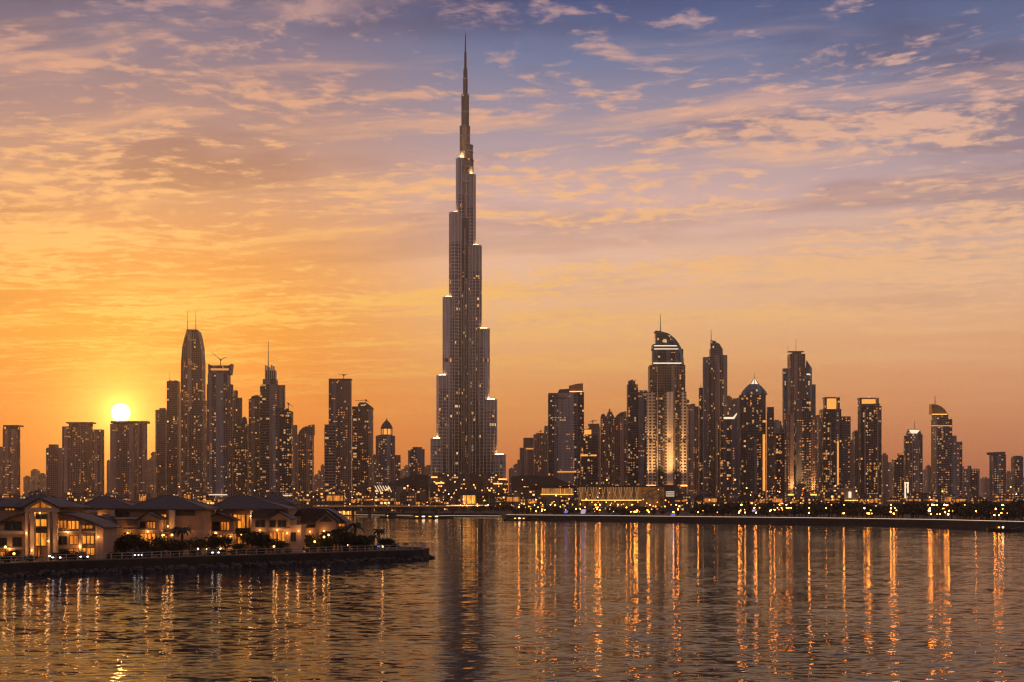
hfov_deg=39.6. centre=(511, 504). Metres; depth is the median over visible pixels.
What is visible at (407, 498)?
block
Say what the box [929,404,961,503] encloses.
gold crown tower
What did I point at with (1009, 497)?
block
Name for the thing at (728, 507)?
shore tree
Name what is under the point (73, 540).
window
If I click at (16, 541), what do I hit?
window
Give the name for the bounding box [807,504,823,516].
shore tree
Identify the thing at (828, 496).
block
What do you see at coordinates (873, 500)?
block
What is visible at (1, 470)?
slab tower
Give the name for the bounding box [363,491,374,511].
block
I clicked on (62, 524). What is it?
window
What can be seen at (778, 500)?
block
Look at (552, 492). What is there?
lit colonnade
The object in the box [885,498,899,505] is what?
block
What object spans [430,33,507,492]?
spire tower
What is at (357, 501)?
block
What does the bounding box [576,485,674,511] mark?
truss hall
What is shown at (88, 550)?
window
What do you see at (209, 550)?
parked car
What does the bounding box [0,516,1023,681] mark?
water
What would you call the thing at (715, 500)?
block
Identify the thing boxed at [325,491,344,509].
block
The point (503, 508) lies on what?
shore tree
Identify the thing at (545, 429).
tower
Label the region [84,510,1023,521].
ground
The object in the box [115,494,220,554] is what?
villa
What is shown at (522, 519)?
moored boat
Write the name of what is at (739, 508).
shore tree
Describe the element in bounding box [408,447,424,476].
squat tower
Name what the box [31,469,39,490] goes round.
tower
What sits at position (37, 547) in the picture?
window
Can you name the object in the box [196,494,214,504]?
block
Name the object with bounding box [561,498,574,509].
block
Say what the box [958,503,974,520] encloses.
shore tree
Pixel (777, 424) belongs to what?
tower
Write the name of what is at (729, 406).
tower
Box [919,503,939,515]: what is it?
shore tree
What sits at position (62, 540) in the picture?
window
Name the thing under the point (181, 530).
date palm
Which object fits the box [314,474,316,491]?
tower
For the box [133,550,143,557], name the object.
parked car
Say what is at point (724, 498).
block
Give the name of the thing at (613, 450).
gabled tower
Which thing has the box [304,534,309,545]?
garden tree
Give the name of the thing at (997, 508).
shore tree
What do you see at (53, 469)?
stepped tower
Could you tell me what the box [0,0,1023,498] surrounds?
sky
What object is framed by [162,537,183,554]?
garden tree
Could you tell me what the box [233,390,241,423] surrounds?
stepped tower
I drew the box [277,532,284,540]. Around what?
window
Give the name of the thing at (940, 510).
shore tree
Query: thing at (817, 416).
tower
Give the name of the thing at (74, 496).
block
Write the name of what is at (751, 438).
dome cap tower
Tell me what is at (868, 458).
pavilion top tower
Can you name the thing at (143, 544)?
garden tree
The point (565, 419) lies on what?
skyscraper
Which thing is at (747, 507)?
shore tree
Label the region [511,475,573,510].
sloping roof hall
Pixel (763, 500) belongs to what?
block
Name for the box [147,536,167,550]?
garden tree
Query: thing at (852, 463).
tower
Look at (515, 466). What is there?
tower
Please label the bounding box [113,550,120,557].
garden bush
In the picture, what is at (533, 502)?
block
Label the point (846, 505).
shore tree
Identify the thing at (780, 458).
round top block
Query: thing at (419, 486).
sloping roof hall
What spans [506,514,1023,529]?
quay wall
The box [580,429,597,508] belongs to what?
sign tower
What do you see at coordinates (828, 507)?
shore tree
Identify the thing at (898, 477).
stepped tower
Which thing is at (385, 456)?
domed tower
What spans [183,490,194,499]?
block
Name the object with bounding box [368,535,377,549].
date palm
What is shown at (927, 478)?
tower
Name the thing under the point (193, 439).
twin mast tower
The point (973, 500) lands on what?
block
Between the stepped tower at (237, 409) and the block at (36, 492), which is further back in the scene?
the stepped tower at (237, 409)
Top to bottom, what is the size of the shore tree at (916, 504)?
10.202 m
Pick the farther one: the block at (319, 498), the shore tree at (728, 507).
the block at (319, 498)
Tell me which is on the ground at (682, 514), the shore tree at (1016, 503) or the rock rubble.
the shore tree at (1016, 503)
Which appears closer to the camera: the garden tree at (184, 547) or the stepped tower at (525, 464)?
the garden tree at (184, 547)
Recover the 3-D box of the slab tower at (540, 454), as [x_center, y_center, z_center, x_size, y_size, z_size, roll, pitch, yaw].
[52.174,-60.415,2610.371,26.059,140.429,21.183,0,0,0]
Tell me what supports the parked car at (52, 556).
on the promenade path
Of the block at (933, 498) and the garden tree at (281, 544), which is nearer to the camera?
the garden tree at (281, 544)
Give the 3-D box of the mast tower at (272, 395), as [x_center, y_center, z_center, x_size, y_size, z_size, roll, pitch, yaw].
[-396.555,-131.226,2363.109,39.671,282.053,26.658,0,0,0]
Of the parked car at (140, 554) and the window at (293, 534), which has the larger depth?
the window at (293, 534)
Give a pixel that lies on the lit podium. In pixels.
(436, 498)
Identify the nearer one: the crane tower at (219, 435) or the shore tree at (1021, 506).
the shore tree at (1021, 506)
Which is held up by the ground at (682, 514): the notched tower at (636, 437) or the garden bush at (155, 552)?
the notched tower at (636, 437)
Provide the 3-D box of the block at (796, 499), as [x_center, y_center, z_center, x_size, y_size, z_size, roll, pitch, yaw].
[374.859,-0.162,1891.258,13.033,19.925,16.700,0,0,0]
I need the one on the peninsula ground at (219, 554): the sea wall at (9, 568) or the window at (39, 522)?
the sea wall at (9, 568)
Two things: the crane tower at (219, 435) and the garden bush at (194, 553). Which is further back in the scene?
the crane tower at (219, 435)
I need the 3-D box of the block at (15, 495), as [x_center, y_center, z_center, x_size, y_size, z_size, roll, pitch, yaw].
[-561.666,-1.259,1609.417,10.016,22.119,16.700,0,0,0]
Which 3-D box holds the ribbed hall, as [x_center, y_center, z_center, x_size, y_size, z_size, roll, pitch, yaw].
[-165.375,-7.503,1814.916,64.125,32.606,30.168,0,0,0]
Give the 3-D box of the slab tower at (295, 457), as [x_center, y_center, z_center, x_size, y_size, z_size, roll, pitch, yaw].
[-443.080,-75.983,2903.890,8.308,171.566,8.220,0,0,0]
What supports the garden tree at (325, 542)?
on the peninsula ground at (219, 554)
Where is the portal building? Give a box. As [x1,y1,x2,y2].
[828,488,857,500]
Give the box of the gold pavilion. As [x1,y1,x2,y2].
[443,491,495,510]
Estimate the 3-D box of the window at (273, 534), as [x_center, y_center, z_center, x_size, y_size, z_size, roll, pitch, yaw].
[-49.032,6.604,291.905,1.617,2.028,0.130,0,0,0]
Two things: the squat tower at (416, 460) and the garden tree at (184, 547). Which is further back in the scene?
the squat tower at (416, 460)
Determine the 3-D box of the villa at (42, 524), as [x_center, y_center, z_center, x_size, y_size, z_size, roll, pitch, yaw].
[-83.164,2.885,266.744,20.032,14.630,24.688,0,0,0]
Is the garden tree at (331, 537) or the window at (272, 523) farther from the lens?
the garden tree at (331, 537)
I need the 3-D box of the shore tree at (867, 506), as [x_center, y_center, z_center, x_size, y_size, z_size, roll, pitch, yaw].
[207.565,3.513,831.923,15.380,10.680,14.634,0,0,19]
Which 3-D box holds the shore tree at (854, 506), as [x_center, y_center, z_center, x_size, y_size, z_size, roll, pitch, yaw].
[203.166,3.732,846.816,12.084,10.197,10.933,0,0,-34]
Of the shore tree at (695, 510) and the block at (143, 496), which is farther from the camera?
the block at (143, 496)
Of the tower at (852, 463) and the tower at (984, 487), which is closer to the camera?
the tower at (852, 463)
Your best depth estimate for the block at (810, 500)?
1656.73 m
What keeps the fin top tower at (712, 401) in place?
on the ground at (682, 514)
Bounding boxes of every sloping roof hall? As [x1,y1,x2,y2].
[379,475,430,510]
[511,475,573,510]
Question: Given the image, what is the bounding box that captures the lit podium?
[430,493,508,510]
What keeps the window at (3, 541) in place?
in the villa at (42, 524)
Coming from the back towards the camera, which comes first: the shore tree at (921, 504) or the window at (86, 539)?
the shore tree at (921, 504)
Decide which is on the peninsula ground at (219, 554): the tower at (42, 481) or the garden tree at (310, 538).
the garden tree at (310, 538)
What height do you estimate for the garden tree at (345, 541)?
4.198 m
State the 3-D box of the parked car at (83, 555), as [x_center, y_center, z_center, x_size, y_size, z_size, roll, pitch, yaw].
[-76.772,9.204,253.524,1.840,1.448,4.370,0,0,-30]
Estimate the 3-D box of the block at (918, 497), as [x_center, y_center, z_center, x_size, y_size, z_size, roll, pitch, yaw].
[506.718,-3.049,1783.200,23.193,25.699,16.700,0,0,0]
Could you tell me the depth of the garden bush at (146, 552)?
263.98 m
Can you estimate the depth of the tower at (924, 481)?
3903.77 m
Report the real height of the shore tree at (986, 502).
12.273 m
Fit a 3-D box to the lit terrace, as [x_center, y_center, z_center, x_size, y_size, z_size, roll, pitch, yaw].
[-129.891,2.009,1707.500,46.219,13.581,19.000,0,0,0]
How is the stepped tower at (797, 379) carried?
on the ground at (682, 514)
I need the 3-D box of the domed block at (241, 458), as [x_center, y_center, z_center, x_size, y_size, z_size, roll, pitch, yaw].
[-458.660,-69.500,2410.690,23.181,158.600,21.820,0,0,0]
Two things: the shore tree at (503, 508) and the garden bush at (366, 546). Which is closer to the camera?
the garden bush at (366, 546)
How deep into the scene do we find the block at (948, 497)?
1978.63 m
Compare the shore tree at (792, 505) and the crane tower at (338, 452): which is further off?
the crane tower at (338, 452)
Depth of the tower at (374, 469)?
3600.00 m
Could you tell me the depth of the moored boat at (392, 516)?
1265.79 m
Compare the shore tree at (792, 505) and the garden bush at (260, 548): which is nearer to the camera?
the garden bush at (260, 548)
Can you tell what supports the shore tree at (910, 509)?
on the ground at (682, 514)
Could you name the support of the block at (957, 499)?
on the ground at (682, 514)
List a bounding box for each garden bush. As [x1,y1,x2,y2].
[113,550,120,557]
[132,548,149,557]
[154,549,165,556]
[168,547,183,555]
[189,551,199,555]
[236,548,245,553]
[254,546,265,553]
[305,544,320,551]
[318,544,330,551]
[358,542,369,549]
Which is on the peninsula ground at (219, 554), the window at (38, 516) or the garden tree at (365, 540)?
the garden tree at (365, 540)
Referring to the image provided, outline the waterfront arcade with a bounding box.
[338,510,357,513]
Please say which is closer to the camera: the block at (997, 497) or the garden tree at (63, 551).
the garden tree at (63, 551)
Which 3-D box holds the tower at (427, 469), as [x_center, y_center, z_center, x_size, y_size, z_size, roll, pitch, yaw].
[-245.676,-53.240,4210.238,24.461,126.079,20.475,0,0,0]
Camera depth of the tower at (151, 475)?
3900.00 m
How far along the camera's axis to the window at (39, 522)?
257.93 m
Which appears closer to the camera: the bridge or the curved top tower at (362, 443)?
the bridge
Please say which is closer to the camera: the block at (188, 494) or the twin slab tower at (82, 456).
the block at (188, 494)
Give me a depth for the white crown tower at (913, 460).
2100.00 m
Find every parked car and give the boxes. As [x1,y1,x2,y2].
[50,552,61,560]
[74,552,88,559]
[114,551,138,558]
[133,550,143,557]
[204,548,219,554]
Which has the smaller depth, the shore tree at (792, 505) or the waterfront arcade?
the shore tree at (792, 505)
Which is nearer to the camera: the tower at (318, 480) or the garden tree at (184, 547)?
the garden tree at (184, 547)
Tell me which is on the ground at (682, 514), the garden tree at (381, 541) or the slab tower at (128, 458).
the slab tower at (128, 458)
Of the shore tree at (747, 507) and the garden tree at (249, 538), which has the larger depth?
the shore tree at (747, 507)
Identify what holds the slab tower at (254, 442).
on the ground at (682, 514)
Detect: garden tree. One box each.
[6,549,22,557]
[59,548,71,559]
[117,536,137,550]
[121,531,142,550]
[135,538,151,550]
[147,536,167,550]
[147,544,159,550]
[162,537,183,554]
[176,539,188,549]
[190,536,209,554]
[204,533,225,547]
[218,534,233,554]
[232,542,246,553]
[239,530,264,553]
[251,531,275,553]
[266,537,281,552]
[270,542,287,550]
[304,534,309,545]
[306,534,317,551]
[317,532,343,551]
[318,539,332,546]
[327,526,356,550]
[332,532,351,549]
[348,534,364,550]
[355,536,370,550]
[365,535,374,549]
[376,537,385,549]
[384,537,394,549]
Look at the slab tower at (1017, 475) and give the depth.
2300.00 m
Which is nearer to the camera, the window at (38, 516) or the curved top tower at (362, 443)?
the window at (38, 516)
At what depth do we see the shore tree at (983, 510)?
728.28 m
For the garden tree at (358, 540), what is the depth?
302.49 m
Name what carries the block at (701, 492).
on the ground at (682, 514)
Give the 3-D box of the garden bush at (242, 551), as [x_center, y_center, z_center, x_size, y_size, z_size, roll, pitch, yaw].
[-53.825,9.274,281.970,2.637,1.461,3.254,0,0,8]
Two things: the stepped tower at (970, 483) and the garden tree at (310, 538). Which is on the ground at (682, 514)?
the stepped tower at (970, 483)
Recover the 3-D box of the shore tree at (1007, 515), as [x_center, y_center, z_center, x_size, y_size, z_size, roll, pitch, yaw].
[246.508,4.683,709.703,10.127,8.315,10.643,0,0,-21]
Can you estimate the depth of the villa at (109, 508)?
295.20 m
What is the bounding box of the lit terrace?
[396,500,423,511]
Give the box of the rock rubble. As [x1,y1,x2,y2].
[0,554,434,577]
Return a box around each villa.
[0,481,120,559]
[0,498,22,520]
[83,495,136,523]
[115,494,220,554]
[211,494,306,552]
[263,494,301,515]
[294,508,350,549]
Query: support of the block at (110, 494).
on the ground at (682, 514)
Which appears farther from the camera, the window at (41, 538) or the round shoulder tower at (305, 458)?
the round shoulder tower at (305, 458)
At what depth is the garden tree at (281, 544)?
290.48 m
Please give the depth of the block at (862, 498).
1764.20 m
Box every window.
[0,538,6,546]
[5,522,10,529]
[12,522,21,529]
[12,537,21,546]
[36,514,46,518]
[36,519,46,526]
[36,533,46,545]
[36,546,39,557]
[58,520,66,528]
[58,536,66,544]
[68,521,78,529]
[69,536,77,544]
[82,525,92,528]
[82,535,94,543]
[82,548,94,555]
[140,522,145,527]
[140,533,155,541]
[147,522,155,528]
[212,522,219,530]
[220,522,229,530]
[233,514,244,527]
[246,514,248,527]
[255,520,264,526]
[269,520,275,526]
[269,532,276,540]
[277,520,285,526]
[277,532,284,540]
[291,532,295,540]
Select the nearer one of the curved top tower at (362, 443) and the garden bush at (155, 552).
the garden bush at (155, 552)
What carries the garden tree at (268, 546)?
on the peninsula ground at (219, 554)
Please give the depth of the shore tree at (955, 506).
778.63 m
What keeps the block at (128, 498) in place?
on the ground at (682, 514)
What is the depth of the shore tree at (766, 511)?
950.05 m
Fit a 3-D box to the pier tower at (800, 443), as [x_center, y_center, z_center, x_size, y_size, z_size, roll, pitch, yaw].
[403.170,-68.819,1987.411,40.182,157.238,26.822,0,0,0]
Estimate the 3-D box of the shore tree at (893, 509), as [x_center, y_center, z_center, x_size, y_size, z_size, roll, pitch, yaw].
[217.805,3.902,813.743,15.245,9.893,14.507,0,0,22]
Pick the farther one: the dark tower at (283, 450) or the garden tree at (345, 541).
the dark tower at (283, 450)
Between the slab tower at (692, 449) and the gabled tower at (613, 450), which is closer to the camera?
the gabled tower at (613, 450)
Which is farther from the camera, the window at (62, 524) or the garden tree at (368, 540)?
the garden tree at (368, 540)
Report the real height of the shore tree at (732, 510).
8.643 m
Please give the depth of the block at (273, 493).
1591.16 m
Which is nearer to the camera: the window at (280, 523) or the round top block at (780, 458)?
the window at (280, 523)
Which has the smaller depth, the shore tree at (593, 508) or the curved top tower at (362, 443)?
the shore tree at (593, 508)
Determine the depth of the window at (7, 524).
256.55 m
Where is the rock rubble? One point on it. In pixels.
(115, 569)
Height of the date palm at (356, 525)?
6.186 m
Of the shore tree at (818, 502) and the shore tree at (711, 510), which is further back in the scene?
the shore tree at (711, 510)
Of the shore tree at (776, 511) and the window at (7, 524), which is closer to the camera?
the window at (7, 524)
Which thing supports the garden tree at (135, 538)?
on the peninsula ground at (219, 554)
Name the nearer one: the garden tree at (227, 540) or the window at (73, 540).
the window at (73, 540)
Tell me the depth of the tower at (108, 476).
4200.00 m
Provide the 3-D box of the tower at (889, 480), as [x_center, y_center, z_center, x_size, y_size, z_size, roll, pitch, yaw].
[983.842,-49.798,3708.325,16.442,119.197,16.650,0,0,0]
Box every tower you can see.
[0,447,2,493]
[3,425,23,497]
[23,476,31,495]
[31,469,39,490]
[39,473,45,490]
[46,444,61,496]
[62,422,103,492]
[107,460,109,492]
[110,421,149,502]
[147,458,154,497]
[155,408,166,497]
[167,375,179,496]
[180,310,206,500]
[207,364,233,498]
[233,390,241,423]
[249,395,259,497]
[260,340,284,497]
[273,408,292,497]
[293,425,296,497]
[297,424,314,491]
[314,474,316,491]
[317,470,320,490]
[321,464,323,491]
[324,379,351,504]
[352,402,373,496]
[373,454,375,485]
[376,418,394,485]
[395,455,400,480]
[401,469,407,478]
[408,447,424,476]
[425,465,429,475]
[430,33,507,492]
[509,468,514,492]
[513,464,516,475]
[517,438,532,475]
[533,433,547,475]
[544,425,547,433]
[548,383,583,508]
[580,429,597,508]
[588,424,599,485]
[600,409,626,509]
[627,381,646,485]
[646,314,686,510]
[687,403,698,495]
[699,333,726,495]
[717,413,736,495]
[727,396,731,416]
[732,398,736,418]
[737,374,773,503]
[774,420,780,431]
[782,351,815,502]
[786,399,815,503]
[816,415,818,498]
[817,397,850,502]
[851,440,853,487]
[854,396,881,503]
[882,453,887,505]
[888,462,891,498]
[892,453,903,503]
[904,420,922,503]
[923,469,924,492]
[925,465,930,492]
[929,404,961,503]
[962,466,979,502]
[980,477,988,497]
[987,452,1005,500]
[1006,471,1010,492]
[1011,456,1022,501]
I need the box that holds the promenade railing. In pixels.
[3,542,427,562]
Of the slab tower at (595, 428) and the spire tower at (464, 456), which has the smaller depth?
the slab tower at (595, 428)
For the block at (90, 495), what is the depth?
1882.24 m
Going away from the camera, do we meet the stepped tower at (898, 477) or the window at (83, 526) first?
the window at (83, 526)
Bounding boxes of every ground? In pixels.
[1,547,410,562]
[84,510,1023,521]
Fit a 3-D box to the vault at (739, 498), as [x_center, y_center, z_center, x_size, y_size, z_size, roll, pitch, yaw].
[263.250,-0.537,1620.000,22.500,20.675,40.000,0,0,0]
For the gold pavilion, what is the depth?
1856.00 m
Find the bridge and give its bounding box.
[313,506,459,515]
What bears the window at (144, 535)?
in the villa at (162, 516)
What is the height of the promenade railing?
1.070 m
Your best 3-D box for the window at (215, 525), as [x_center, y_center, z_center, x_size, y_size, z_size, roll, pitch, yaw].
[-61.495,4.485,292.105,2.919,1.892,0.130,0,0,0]
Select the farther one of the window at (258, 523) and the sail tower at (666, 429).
the sail tower at (666, 429)
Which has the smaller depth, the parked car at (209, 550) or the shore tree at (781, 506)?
the parked car at (209, 550)
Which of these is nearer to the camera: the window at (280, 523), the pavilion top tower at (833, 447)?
the window at (280, 523)
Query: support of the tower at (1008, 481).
on the ground at (682, 514)
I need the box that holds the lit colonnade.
[537,487,574,497]
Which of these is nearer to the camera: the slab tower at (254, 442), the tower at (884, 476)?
the slab tower at (254, 442)
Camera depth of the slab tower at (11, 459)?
2300.00 m
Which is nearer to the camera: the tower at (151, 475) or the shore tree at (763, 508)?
the shore tree at (763, 508)
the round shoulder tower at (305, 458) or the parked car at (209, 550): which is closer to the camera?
the parked car at (209, 550)
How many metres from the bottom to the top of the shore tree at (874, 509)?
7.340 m
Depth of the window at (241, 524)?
297.31 m
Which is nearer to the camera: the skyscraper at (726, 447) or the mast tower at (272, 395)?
the skyscraper at (726, 447)
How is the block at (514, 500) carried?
on the ground at (682, 514)
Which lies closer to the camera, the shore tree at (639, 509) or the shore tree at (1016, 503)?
the shore tree at (1016, 503)
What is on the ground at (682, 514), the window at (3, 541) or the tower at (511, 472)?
the tower at (511, 472)
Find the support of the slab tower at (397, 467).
on the ground at (682, 514)
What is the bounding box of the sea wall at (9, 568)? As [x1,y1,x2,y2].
[0,546,428,575]
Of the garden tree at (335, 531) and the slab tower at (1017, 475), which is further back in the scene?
the slab tower at (1017, 475)
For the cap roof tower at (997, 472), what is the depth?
2250.00 m
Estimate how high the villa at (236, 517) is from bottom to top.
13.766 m
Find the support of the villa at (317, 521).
on the peninsula ground at (219, 554)
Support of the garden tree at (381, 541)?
on the peninsula ground at (219, 554)
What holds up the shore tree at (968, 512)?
on the ground at (682, 514)
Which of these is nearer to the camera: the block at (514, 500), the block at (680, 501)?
the block at (680, 501)
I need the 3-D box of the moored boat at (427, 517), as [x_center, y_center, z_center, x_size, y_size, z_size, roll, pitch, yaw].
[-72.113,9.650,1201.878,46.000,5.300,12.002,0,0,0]
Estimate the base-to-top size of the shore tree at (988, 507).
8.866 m
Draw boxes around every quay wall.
[83,512,502,516]
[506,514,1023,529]
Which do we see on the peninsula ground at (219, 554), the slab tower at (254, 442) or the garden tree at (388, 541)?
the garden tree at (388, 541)
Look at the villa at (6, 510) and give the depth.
301.20 m
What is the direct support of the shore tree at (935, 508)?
on the ground at (682, 514)
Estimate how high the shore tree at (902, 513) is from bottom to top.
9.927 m
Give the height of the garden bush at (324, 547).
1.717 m
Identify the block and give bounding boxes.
[9,493,19,497]
[28,490,48,495]
[62,491,83,511]
[83,490,103,510]
[101,493,118,497]
[122,496,131,500]
[138,491,150,502]
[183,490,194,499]
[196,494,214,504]
[215,498,224,502]
[233,417,248,495]
[264,491,282,497]
[295,491,309,510]
[310,491,324,507]
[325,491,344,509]
[350,497,361,511]
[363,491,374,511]
[377,491,395,511]
[400,491,415,511]
[503,493,524,510]
[527,498,537,510]
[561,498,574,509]
[675,494,690,510]
[695,490,707,493]
[703,495,720,506]
[718,493,735,504]
[756,498,771,503]
[768,495,784,505]
[774,427,786,503]
[789,497,799,504]
[808,497,818,503]
[823,490,843,505]
[857,495,870,502]
[866,496,881,506]
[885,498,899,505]
[907,492,926,502]
[927,492,937,503]
[944,493,954,502]
[952,496,967,504]
[970,497,988,503]
[992,494,1003,505]
[1003,492,1014,503]
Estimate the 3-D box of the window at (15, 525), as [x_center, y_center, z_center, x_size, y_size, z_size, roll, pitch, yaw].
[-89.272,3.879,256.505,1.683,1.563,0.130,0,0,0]
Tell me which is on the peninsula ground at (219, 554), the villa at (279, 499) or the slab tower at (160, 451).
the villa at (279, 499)
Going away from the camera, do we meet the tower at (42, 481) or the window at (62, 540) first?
the window at (62, 540)
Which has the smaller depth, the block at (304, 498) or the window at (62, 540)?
the window at (62, 540)
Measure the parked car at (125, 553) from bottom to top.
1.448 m
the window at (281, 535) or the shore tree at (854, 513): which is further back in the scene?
the shore tree at (854, 513)
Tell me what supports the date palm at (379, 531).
on the peninsula ground at (219, 554)
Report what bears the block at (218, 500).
on the ground at (682, 514)
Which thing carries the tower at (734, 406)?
on the ground at (682, 514)
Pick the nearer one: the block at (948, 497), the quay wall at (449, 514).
the quay wall at (449, 514)
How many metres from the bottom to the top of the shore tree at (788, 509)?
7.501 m
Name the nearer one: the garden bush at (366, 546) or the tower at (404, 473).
the garden bush at (366, 546)
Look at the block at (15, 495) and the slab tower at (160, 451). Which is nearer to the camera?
the block at (15, 495)
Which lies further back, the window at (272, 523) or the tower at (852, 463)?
the tower at (852, 463)
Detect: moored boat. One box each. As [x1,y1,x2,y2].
[379,512,403,517]
[399,515,453,518]
[504,517,538,520]
[986,521,1020,530]
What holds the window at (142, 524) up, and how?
in the villa at (162, 516)
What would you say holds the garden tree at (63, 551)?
on the peninsula ground at (219, 554)
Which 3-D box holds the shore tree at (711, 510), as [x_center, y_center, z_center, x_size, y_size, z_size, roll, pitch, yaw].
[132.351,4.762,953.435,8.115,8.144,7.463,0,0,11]
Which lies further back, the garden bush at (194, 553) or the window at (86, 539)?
the garden bush at (194, 553)
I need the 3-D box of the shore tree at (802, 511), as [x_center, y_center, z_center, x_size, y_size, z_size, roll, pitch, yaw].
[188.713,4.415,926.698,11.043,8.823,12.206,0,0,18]
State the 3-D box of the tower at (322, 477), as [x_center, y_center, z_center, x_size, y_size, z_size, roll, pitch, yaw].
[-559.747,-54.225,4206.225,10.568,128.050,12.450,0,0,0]
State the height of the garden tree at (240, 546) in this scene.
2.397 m
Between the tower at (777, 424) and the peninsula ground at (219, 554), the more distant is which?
the tower at (777, 424)
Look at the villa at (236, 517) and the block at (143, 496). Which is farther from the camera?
the block at (143, 496)
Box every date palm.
[173,527,191,555]
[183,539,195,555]
[345,522,364,550]
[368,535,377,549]
[372,529,385,549]
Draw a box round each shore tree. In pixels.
[501,504,507,512]
[591,505,598,514]
[631,507,641,515]
[690,507,701,515]
[699,505,709,515]
[703,505,713,515]
[715,505,730,516]
[717,506,733,516]
[722,501,735,516]
[730,505,738,516]
[733,506,746,516]
[738,502,757,517]
[758,504,770,516]
[762,508,771,516]
[768,504,790,514]
[772,506,784,514]
[782,506,792,516]
[785,503,799,516]
[793,505,807,515]
[803,500,823,516]
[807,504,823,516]
[822,502,841,517]
[837,499,856,518]
[842,502,864,518]
[845,507,862,518]
[854,501,879,517]
[865,507,878,517]
[880,503,905,518]
[895,503,908,518]
[902,502,921,518]
[903,502,918,518]
[919,503,927,518]
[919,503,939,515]
[925,502,949,518]
[934,501,952,518]
[950,501,967,519]
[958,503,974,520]
[959,506,976,520]
[972,507,992,519]
[975,498,994,519]
[978,504,995,519]
[992,504,1008,520]
[995,505,1014,521]
[1001,505,1020,520]
[1009,499,1023,520]
[1016,504,1023,516]
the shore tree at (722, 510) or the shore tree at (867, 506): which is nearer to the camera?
the shore tree at (867, 506)
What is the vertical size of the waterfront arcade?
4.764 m
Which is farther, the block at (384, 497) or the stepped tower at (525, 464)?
the stepped tower at (525, 464)
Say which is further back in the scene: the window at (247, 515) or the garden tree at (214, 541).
the window at (247, 515)
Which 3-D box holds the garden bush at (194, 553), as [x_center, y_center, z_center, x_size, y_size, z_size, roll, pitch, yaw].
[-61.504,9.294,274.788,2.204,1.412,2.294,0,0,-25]
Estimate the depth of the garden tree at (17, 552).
248.91 m
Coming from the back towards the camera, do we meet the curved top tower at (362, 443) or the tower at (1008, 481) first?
the tower at (1008, 481)
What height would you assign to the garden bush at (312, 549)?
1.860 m
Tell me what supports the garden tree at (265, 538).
on the peninsula ground at (219, 554)
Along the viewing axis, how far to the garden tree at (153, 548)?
267.94 m
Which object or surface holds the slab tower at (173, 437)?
on the ground at (682, 514)
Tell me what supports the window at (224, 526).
in the villa at (236, 517)
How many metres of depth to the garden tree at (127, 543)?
265.07 m
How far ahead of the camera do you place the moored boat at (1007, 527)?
631.05 m
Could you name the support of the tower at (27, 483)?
on the ground at (682, 514)
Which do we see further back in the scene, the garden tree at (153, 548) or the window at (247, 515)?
the window at (247, 515)
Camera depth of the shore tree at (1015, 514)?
716.62 m
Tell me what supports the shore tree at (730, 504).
on the ground at (682, 514)
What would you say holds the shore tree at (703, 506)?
on the ground at (682, 514)
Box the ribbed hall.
[356,486,407,510]
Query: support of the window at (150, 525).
in the villa at (162, 516)
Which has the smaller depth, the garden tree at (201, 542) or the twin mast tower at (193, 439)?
the garden tree at (201, 542)

